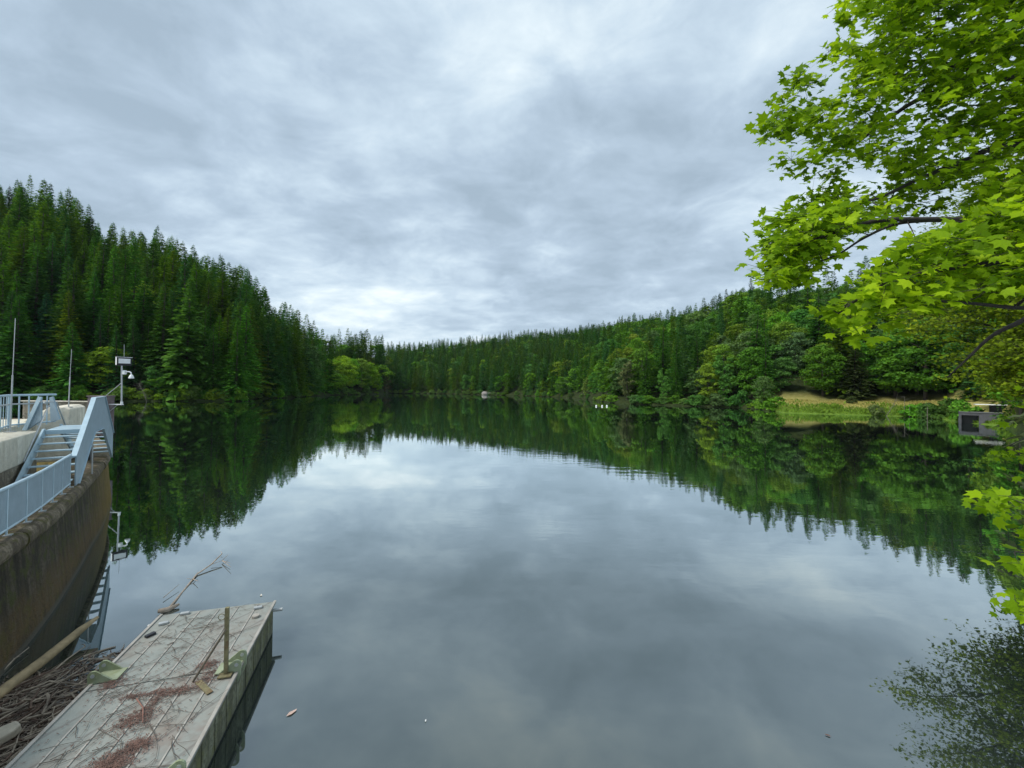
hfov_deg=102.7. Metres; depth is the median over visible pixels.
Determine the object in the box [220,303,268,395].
spruce tree
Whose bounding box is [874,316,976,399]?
broadleaf tree
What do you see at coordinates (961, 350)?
broadleaf tree
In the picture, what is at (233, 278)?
spruce tree
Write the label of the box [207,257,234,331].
spruce tree
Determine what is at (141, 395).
shore bush
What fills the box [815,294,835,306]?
broadleaf tree
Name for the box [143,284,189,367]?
spruce tree
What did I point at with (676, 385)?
spruce tree
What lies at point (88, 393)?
shore bush
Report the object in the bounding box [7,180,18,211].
spruce tree
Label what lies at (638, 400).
shore bush
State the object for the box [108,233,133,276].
spruce tree
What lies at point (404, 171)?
sky
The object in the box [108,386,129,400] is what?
shore bush
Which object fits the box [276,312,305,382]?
spruce tree
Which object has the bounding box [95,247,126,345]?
spruce tree
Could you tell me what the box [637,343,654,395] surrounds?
spruce tree
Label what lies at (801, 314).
broadleaf tree
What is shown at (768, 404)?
shore bush
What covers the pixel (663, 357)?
spruce tree
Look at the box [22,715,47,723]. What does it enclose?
driftwood branch
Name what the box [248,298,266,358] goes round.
spruce tree
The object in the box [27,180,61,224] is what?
spruce tree
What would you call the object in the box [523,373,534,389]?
broadleaf tree
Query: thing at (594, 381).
broadleaf tree
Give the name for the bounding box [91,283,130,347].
spruce tree
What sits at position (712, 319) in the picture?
broadleaf tree
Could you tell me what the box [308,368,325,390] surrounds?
broadleaf tree
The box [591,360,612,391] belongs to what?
broadleaf tree
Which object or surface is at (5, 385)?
spruce tree
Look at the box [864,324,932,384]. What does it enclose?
broadleaf tree
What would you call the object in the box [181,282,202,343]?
spruce tree
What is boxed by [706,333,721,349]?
broadleaf tree
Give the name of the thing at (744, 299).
broadleaf tree
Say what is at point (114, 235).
spruce tree
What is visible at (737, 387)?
broadleaf tree
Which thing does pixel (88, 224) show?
spruce tree
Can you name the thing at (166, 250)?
spruce tree
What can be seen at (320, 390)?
spruce tree
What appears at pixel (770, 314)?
broadleaf tree
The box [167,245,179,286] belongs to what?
spruce tree
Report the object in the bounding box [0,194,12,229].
spruce tree
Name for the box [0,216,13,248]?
spruce tree
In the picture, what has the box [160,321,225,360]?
broadleaf tree
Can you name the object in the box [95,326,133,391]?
spruce tree
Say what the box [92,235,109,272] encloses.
spruce tree
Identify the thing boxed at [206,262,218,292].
spruce tree
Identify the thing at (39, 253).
spruce tree
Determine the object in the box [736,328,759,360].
broadleaf tree
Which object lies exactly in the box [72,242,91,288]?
spruce tree
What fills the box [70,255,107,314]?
spruce tree
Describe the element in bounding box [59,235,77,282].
spruce tree
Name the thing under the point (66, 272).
spruce tree
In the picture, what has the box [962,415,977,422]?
inner door
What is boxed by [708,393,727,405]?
shore bush
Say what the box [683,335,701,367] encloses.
broadleaf tree
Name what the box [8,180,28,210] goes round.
spruce tree
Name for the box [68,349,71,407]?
whip pole
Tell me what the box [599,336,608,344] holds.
broadleaf tree
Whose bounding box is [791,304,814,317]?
broadleaf tree
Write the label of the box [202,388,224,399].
shore bush
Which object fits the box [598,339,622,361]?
broadleaf tree
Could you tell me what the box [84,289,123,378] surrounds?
spruce tree
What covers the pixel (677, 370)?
spruce tree
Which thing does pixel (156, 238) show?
spruce tree
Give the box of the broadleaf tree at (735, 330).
[722,323,751,353]
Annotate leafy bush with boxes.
[845,396,857,403]
[867,404,884,415]
[916,402,932,417]
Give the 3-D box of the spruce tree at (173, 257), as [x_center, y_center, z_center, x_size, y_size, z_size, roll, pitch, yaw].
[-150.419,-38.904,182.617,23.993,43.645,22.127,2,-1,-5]
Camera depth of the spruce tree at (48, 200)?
183.74 m
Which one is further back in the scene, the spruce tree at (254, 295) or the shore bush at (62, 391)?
the spruce tree at (254, 295)
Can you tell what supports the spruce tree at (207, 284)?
on the terrain at (797, 389)
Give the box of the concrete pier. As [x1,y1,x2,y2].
[0,404,84,488]
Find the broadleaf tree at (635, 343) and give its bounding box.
[625,337,648,374]
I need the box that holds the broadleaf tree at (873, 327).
[847,310,883,361]
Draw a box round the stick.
[136,698,143,722]
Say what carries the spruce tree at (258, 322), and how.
on the terrain at (797, 389)
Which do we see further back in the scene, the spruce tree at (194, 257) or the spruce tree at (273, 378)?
the spruce tree at (194, 257)
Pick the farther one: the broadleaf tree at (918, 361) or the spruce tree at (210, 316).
the spruce tree at (210, 316)
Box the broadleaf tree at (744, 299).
[728,296,753,324]
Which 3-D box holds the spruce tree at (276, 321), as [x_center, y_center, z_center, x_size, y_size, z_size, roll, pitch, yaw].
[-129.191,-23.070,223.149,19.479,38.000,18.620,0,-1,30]
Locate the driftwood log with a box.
[0,616,98,698]
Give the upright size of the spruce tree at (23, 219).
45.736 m
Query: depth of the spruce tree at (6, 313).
136.21 m
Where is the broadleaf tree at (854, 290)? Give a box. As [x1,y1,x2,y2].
[849,279,863,293]
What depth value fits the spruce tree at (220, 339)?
155.84 m
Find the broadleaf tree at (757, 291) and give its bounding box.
[750,288,769,304]
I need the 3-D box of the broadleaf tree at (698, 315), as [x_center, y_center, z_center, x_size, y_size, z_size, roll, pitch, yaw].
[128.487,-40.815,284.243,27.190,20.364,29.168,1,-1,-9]
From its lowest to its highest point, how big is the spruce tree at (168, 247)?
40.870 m
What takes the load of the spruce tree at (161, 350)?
on the terrain at (797, 389)
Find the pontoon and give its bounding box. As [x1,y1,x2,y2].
[5,600,282,767]
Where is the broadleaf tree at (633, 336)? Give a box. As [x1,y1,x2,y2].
[621,334,640,352]
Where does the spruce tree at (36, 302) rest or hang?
on the terrain at (797, 389)
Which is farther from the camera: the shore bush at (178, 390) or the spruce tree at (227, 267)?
the spruce tree at (227, 267)
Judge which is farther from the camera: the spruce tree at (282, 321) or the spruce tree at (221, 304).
the spruce tree at (282, 321)
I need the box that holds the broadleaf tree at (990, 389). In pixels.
[967,329,1006,405]
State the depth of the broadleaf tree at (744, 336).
159.46 m
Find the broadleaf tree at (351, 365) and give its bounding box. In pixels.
[336,358,358,384]
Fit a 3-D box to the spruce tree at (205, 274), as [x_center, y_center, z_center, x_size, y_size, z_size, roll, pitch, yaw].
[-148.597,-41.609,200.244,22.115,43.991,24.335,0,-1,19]
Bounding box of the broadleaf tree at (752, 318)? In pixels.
[739,313,763,331]
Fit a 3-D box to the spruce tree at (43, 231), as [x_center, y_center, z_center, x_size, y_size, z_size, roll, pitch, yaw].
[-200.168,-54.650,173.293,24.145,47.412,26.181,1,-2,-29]
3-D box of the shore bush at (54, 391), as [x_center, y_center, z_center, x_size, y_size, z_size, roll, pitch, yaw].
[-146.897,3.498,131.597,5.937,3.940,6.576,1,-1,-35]
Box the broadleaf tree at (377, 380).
[371,369,379,387]
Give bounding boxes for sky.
[0,0,1023,355]
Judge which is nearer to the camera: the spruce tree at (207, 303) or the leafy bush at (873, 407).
the leafy bush at (873, 407)
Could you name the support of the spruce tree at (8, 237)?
on the terrain at (797, 389)
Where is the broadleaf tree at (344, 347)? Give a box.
[332,345,353,358]
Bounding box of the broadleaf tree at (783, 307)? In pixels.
[772,303,794,319]
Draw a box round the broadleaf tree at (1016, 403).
[979,341,1023,417]
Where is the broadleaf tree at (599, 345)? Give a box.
[592,341,608,367]
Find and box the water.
[0,393,1023,767]
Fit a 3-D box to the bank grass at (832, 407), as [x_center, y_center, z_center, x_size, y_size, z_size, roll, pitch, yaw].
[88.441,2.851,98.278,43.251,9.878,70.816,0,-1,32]
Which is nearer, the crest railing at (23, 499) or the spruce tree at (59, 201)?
the crest railing at (23, 499)
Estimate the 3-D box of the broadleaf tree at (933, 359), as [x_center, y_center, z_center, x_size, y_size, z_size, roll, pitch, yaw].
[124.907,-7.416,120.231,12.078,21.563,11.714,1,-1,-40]
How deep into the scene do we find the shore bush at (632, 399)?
167.63 m
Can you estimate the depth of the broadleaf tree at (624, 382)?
175.01 m
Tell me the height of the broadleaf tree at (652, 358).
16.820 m
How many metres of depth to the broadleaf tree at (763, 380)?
129.62 m
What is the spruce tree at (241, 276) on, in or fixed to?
on the terrain at (797, 389)
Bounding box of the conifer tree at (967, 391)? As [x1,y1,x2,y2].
[957,366,980,399]
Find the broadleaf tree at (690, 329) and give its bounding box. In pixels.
[678,321,712,353]
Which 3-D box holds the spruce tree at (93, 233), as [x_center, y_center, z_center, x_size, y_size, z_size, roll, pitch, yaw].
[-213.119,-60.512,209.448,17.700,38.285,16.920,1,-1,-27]
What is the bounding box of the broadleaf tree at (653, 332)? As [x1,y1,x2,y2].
[645,330,662,351]
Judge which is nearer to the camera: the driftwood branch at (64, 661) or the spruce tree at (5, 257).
the driftwood branch at (64, 661)
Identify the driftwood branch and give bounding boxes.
[4,646,28,669]
[7,704,67,760]
[18,690,63,707]
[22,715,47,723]
[43,644,85,678]
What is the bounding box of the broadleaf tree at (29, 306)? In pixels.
[6,294,60,333]
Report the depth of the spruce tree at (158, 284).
165.71 m
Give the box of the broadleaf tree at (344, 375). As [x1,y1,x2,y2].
[338,372,346,389]
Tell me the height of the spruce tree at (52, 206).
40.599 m
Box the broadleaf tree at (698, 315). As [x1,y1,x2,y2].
[681,311,708,331]
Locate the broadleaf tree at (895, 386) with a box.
[862,328,932,397]
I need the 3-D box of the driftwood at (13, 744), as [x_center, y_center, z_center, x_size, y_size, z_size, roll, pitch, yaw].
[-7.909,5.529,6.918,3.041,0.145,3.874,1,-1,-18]
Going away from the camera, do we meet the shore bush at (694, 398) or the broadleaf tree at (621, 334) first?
the shore bush at (694, 398)
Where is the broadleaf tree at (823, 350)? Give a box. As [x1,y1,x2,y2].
[796,344,851,396]
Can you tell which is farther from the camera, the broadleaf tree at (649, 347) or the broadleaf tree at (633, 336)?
the broadleaf tree at (633, 336)
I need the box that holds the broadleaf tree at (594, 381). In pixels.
[587,371,598,393]
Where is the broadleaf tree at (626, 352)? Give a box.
[620,347,638,374]
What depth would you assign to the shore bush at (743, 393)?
143.85 m
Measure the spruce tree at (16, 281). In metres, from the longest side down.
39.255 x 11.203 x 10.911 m
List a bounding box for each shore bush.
[23,387,35,397]
[27,385,52,399]
[44,389,64,398]
[57,388,73,400]
[65,384,88,399]
[78,392,98,399]
[101,391,123,399]
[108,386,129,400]
[124,387,137,398]
[134,389,154,398]
[154,393,166,399]
[168,384,189,400]
[183,385,201,399]
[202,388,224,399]
[217,389,231,399]
[234,387,248,399]
[248,390,255,399]
[273,385,284,397]
[341,386,350,394]
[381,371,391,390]
[596,394,606,400]
[605,395,618,401]
[627,394,640,403]
[635,395,650,402]
[640,395,657,404]
[655,396,667,404]
[667,394,680,403]
[678,398,689,404]
[684,394,704,405]
[697,395,710,404]
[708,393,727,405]
[719,397,734,406]
[730,389,752,407]
[752,394,770,409]
[759,396,788,410]
[897,403,918,416]
[917,403,937,418]
[927,397,957,418]
[948,399,985,420]
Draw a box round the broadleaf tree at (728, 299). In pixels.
[718,292,753,319]
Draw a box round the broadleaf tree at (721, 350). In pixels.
[708,344,740,390]
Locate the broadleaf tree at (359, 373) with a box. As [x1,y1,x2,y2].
[345,358,364,386]
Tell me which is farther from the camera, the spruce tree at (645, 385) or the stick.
the spruce tree at (645, 385)
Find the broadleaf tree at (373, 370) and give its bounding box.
[359,362,378,386]
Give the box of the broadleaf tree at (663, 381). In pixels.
[655,370,671,399]
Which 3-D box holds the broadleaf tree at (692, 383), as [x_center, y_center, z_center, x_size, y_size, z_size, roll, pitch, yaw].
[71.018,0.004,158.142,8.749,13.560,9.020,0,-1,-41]
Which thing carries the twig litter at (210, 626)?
on the pontoon
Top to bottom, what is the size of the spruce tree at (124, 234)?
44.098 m
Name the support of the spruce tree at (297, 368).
on the terrain at (797, 389)
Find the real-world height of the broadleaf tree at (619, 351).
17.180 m
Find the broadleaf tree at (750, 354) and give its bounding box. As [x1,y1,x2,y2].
[731,346,772,398]
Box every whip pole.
[3,318,16,431]
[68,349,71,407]
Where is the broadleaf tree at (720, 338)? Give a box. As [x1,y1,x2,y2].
[708,335,734,359]
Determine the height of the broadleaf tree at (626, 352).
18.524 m
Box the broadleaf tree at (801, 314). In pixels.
[784,309,811,354]
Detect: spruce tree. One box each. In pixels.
[0,192,32,246]
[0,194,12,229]
[0,203,5,239]
[0,212,17,269]
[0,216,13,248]
[0,236,24,300]
[0,240,33,347]
[0,262,37,368]
[0,269,37,368]
[0,289,25,376]
[0,295,55,398]
[4,220,33,285]
[4,224,59,328]
[5,186,32,222]
[5,187,13,214]
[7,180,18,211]
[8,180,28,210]
[8,332,48,388]
[9,243,58,322]
[16,219,47,290]
[18,255,57,342]
[22,240,57,334]
[24,175,38,210]
[25,194,72,268]
[25,203,70,266]
[25,233,70,307]
[25,267,98,379]
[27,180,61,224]
[27,292,57,372]
[28,194,40,224]
[36,291,90,386]
[38,256,86,362]
[41,192,56,232]
[43,232,70,320]
[43,323,98,400]
[44,184,57,215]
[50,248,74,312]
[53,192,62,220]
[55,194,68,233]
[55,197,80,259]
[56,205,74,266]
[56,228,75,289]
[58,188,80,240]
[58,257,86,332]
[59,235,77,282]
[70,227,92,275]
[70,228,88,269]
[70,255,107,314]
[71,203,91,248]
[72,196,82,228]
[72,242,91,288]
[73,198,84,238]
[75,236,122,335]
[76,273,110,371]
[79,204,100,237]
[79,217,108,263]
[79,267,103,337]
[80,239,101,300]
[81,245,101,292]
[83,312,111,385]
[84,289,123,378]
[88,230,97,255]
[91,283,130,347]
[92,228,107,266]
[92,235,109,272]
[95,245,127,325]
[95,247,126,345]
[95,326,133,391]
[98,278,143,376]
[103,221,121,254]
[104,224,116,266]
[106,234,117,258]
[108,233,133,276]
[108,275,162,370]
[111,264,149,339]
[112,271,131,330]
[113,315,149,385]
[116,228,127,257]
[116,247,133,291]
[121,236,142,281]
[127,231,139,260]
[131,240,169,305]
[132,279,176,391]
[133,256,158,304]
[135,236,147,276]
[135,318,158,383]
[143,276,217,401]
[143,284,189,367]
[144,268,157,314]
[146,286,170,341]
[147,226,163,255]
[147,254,180,314]
[148,228,161,265]
[149,287,171,367]
[150,279,162,324]
[155,233,168,271]
[159,248,183,295]
[159,289,184,371]
[162,241,169,262]
[165,238,171,258]
[165,241,192,288]
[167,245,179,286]
[174,240,182,266]
[174,255,200,320]
[176,289,202,343]
[179,263,205,310]
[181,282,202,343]
[182,257,213,313]
[186,244,200,279]
[187,256,192,280]
[192,323,228,398]
[195,262,203,296]
[195,279,224,339]
[195,307,217,385]
[197,256,217,310]
[202,305,228,365]
[203,273,211,298]
[204,315,230,385]
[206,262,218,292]
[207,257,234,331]
[211,271,235,339]
[214,308,248,380]
[216,319,257,400]
[220,298,264,386]
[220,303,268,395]
[222,286,261,374]
[224,263,232,285]
[225,267,240,315]
[225,319,252,393]
[226,296,266,373]
[228,266,248,318]
[237,266,249,293]
[238,281,251,309]
[240,283,265,361]
[241,268,254,304]
[243,306,276,393]
[248,276,268,325]
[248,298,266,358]
[249,288,262,316]
[251,286,277,357]
[251,303,275,362]
[255,310,279,384]
[255,326,289,397]
[269,307,285,354]
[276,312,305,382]
[280,304,292,350]
[285,352,298,395]
[288,316,312,379]
[291,326,314,388]
[292,329,306,390]
[301,337,318,390]
[317,345,325,392]
[322,349,340,393]
[606,345,622,396]
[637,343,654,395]
[648,323,673,393]
[664,335,688,396]
[670,357,684,398]
[683,333,711,393]
[739,306,773,388]
[746,278,754,295]
[752,330,780,396]
[758,312,773,373]
[791,288,842,373]
[797,286,814,329]
[809,289,823,326]
[812,303,870,398]
[817,297,851,389]
[842,281,849,303]
[851,308,881,386]
[874,308,908,380]
[917,280,939,370]
[962,290,990,373]
[966,302,1009,394]
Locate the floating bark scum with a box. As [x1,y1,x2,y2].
[0,656,111,766]
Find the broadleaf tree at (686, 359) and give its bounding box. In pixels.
[679,349,689,379]
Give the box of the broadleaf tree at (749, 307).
[730,302,769,327]
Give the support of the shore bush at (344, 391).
on the terrain at (797, 389)
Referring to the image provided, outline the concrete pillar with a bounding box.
[86,395,115,435]
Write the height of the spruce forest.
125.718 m
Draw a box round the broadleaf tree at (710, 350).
[699,345,735,384]
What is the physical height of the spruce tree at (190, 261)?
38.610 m
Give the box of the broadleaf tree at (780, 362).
[768,357,798,390]
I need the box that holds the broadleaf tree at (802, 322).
[793,314,830,346]
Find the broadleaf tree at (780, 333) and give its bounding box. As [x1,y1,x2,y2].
[761,321,810,360]
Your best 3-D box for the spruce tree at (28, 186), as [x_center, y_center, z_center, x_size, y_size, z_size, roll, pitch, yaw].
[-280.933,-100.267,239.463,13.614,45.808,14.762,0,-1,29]
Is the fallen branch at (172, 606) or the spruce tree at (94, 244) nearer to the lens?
the fallen branch at (172, 606)
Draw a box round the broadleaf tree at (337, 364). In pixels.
[329,357,348,377]
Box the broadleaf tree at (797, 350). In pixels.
[774,332,814,373]
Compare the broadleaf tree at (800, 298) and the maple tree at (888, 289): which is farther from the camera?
the broadleaf tree at (800, 298)
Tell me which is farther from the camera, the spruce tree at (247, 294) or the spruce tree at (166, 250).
the spruce tree at (166, 250)
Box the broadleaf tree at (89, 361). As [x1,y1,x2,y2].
[76,346,138,389]
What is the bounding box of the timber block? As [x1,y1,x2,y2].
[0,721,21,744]
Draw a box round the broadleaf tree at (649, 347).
[634,340,660,361]
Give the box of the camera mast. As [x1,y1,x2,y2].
[106,357,133,410]
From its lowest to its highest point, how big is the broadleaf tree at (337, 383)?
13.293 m
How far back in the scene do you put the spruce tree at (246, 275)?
227.43 m
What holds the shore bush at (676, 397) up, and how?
on the terrain at (797, 389)
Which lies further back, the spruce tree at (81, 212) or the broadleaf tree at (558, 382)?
the broadleaf tree at (558, 382)
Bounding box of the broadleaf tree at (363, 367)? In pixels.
[355,358,372,389]
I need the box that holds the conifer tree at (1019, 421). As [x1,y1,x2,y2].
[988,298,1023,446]
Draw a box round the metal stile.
[14,396,114,485]
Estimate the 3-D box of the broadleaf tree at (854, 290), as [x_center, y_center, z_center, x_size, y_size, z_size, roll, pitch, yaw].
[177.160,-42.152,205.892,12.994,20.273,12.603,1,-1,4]
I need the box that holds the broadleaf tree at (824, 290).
[802,287,837,303]
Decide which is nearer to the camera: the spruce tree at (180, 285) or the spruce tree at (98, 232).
the spruce tree at (180, 285)
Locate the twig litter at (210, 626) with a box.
[38,604,262,767]
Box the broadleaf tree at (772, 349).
[766,345,792,380]
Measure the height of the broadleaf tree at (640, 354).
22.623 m
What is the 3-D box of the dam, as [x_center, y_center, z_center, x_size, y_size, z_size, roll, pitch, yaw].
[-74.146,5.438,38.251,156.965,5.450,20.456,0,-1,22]
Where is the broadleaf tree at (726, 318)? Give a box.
[720,316,731,333]
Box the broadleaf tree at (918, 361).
[885,332,942,394]
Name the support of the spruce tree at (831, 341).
on the terrain at (797, 389)
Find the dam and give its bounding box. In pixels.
[0,418,111,676]
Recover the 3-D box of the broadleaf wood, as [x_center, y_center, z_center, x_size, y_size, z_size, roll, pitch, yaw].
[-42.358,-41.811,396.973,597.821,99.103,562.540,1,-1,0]
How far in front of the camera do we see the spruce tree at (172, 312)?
152.46 m
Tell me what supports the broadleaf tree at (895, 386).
on the terrain at (797, 389)
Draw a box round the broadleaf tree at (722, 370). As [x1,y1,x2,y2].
[708,355,738,397]
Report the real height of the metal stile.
2.730 m
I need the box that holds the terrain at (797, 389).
[0,332,1023,433]
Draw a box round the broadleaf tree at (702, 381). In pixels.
[694,363,720,397]
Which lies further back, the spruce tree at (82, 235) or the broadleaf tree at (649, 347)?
the broadleaf tree at (649, 347)
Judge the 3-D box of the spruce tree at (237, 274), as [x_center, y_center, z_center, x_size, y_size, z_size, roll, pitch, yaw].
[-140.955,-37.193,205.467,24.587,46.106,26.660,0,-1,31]
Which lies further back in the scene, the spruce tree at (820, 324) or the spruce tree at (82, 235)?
the spruce tree at (82, 235)
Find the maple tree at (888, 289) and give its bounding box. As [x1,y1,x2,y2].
[734,0,1023,377]
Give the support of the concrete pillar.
on the dam
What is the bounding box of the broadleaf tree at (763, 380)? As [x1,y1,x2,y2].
[751,376,776,403]
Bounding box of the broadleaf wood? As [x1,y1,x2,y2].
[274,272,939,392]
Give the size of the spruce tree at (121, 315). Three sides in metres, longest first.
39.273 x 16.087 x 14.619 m
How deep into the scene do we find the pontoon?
6.54 m
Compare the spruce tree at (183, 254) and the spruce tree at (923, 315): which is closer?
the spruce tree at (923, 315)
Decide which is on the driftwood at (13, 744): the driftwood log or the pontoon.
the driftwood log
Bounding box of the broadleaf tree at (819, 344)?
[802,342,838,380]
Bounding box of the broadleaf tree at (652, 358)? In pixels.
[638,354,661,388]
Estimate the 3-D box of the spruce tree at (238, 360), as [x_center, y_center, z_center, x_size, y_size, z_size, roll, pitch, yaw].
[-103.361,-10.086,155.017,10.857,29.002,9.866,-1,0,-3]
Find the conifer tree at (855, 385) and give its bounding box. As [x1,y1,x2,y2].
[833,346,876,401]
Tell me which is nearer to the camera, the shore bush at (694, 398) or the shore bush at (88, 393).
the shore bush at (88, 393)
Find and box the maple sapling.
[961,362,1023,623]
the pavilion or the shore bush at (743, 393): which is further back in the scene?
the shore bush at (743, 393)
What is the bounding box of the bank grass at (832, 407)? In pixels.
[774,394,1016,427]
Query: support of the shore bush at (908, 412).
on the terrain at (797, 389)
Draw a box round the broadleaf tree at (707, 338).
[700,330,718,349]
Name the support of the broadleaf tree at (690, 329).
on the terrain at (797, 389)
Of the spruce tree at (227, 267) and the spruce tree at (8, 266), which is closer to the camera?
the spruce tree at (8, 266)
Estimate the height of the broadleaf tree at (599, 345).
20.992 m
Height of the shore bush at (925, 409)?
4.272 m
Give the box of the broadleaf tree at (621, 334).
[613,331,634,344]
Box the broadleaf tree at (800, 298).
[777,291,809,305]
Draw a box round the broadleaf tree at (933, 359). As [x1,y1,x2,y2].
[914,327,956,390]
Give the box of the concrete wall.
[20,400,87,418]
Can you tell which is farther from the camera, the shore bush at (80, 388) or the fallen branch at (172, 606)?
the shore bush at (80, 388)
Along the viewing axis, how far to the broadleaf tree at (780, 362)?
137.79 m
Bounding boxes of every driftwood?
[0,643,124,767]
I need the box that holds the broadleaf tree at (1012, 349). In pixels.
[870,154,1023,405]
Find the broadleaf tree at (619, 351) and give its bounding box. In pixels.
[604,348,626,374]
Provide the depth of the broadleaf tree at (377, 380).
333.87 m
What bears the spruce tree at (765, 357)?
on the terrain at (797, 389)
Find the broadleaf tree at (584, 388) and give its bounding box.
[581,378,588,396]
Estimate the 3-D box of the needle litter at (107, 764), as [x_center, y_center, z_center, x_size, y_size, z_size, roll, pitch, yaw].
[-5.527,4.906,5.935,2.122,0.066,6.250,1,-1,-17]
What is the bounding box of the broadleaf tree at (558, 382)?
[553,377,568,393]
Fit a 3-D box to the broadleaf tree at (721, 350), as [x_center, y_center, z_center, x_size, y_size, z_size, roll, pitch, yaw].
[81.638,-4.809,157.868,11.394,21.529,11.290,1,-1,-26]
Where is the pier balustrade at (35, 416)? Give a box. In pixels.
[0,394,60,430]
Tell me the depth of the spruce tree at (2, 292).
138.99 m
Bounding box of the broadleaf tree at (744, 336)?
[720,331,781,381]
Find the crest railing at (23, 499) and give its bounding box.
[0,454,73,536]
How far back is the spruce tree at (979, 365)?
86.76 m
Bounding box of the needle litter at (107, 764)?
[13,606,263,767]
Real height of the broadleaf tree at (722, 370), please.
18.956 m
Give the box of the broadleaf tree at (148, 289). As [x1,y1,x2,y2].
[124,280,182,324]
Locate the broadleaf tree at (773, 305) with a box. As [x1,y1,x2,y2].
[767,303,781,308]
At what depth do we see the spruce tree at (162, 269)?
172.98 m
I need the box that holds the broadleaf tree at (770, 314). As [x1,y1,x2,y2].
[755,308,788,332]
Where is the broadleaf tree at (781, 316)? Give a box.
[760,311,805,347]
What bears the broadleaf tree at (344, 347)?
on the terrain at (797, 389)
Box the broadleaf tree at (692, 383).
[683,367,709,395]
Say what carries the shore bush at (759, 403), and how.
on the terrain at (797, 389)
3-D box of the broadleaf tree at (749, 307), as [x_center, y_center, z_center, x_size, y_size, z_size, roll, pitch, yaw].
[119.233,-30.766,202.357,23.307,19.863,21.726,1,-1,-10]
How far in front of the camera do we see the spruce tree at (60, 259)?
165.87 m
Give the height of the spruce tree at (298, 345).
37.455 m
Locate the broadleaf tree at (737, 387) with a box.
[732,371,743,392]
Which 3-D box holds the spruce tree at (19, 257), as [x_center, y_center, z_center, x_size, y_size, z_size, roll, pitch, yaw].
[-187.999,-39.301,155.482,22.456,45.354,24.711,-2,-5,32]
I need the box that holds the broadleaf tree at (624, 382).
[617,361,635,399]
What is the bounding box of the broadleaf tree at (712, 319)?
[704,315,717,331]
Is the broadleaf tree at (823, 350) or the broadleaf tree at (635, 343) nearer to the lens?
the broadleaf tree at (823, 350)
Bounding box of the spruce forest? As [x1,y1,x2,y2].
[0,184,1013,420]
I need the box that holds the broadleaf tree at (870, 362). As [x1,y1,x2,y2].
[835,341,878,389]
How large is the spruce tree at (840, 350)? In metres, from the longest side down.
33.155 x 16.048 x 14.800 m
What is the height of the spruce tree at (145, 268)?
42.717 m
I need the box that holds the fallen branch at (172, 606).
[157,552,230,612]
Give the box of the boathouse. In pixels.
[958,411,1002,423]
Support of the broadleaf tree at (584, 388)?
on the terrain at (797, 389)
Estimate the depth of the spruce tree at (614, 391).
188.96 m
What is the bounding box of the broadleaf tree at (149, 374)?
[141,365,168,393]
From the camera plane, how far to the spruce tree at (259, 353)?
176.44 m
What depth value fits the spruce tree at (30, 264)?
155.39 m
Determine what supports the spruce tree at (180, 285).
on the terrain at (797, 389)
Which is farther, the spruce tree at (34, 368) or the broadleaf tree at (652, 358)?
the broadleaf tree at (652, 358)
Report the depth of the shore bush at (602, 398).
199.36 m
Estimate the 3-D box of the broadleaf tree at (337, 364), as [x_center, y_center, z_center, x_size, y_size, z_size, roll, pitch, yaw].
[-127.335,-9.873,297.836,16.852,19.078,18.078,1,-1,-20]
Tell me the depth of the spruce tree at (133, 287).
159.47 m
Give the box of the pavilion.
[973,404,1004,411]
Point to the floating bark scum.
(31, 724)
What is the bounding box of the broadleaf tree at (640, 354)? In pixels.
[627,348,658,391]
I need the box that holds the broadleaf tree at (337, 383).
[325,370,348,388]
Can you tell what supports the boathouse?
on the terrain at (797, 389)
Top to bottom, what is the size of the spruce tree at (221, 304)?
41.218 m
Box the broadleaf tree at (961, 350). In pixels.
[939,319,982,385]
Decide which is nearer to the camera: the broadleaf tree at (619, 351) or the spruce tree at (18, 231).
the spruce tree at (18, 231)
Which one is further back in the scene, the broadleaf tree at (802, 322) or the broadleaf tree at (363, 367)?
the broadleaf tree at (363, 367)
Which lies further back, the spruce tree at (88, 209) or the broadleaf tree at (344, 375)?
the broadleaf tree at (344, 375)
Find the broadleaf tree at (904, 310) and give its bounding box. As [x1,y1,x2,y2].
[889,308,940,370]
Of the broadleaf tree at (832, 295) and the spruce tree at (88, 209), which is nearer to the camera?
the broadleaf tree at (832, 295)
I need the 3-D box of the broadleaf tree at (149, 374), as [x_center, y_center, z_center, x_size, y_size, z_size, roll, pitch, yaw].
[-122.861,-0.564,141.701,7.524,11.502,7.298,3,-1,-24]
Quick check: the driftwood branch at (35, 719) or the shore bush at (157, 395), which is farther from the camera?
the shore bush at (157, 395)
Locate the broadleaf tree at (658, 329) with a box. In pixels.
[656,327,667,349]
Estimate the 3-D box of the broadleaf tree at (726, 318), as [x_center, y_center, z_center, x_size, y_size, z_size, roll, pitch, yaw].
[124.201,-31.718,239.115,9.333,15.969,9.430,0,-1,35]
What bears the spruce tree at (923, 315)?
on the terrain at (797, 389)
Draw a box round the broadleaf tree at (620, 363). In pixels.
[606,357,641,394]
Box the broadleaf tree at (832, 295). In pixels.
[811,293,845,304]
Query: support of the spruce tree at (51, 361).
on the terrain at (797, 389)

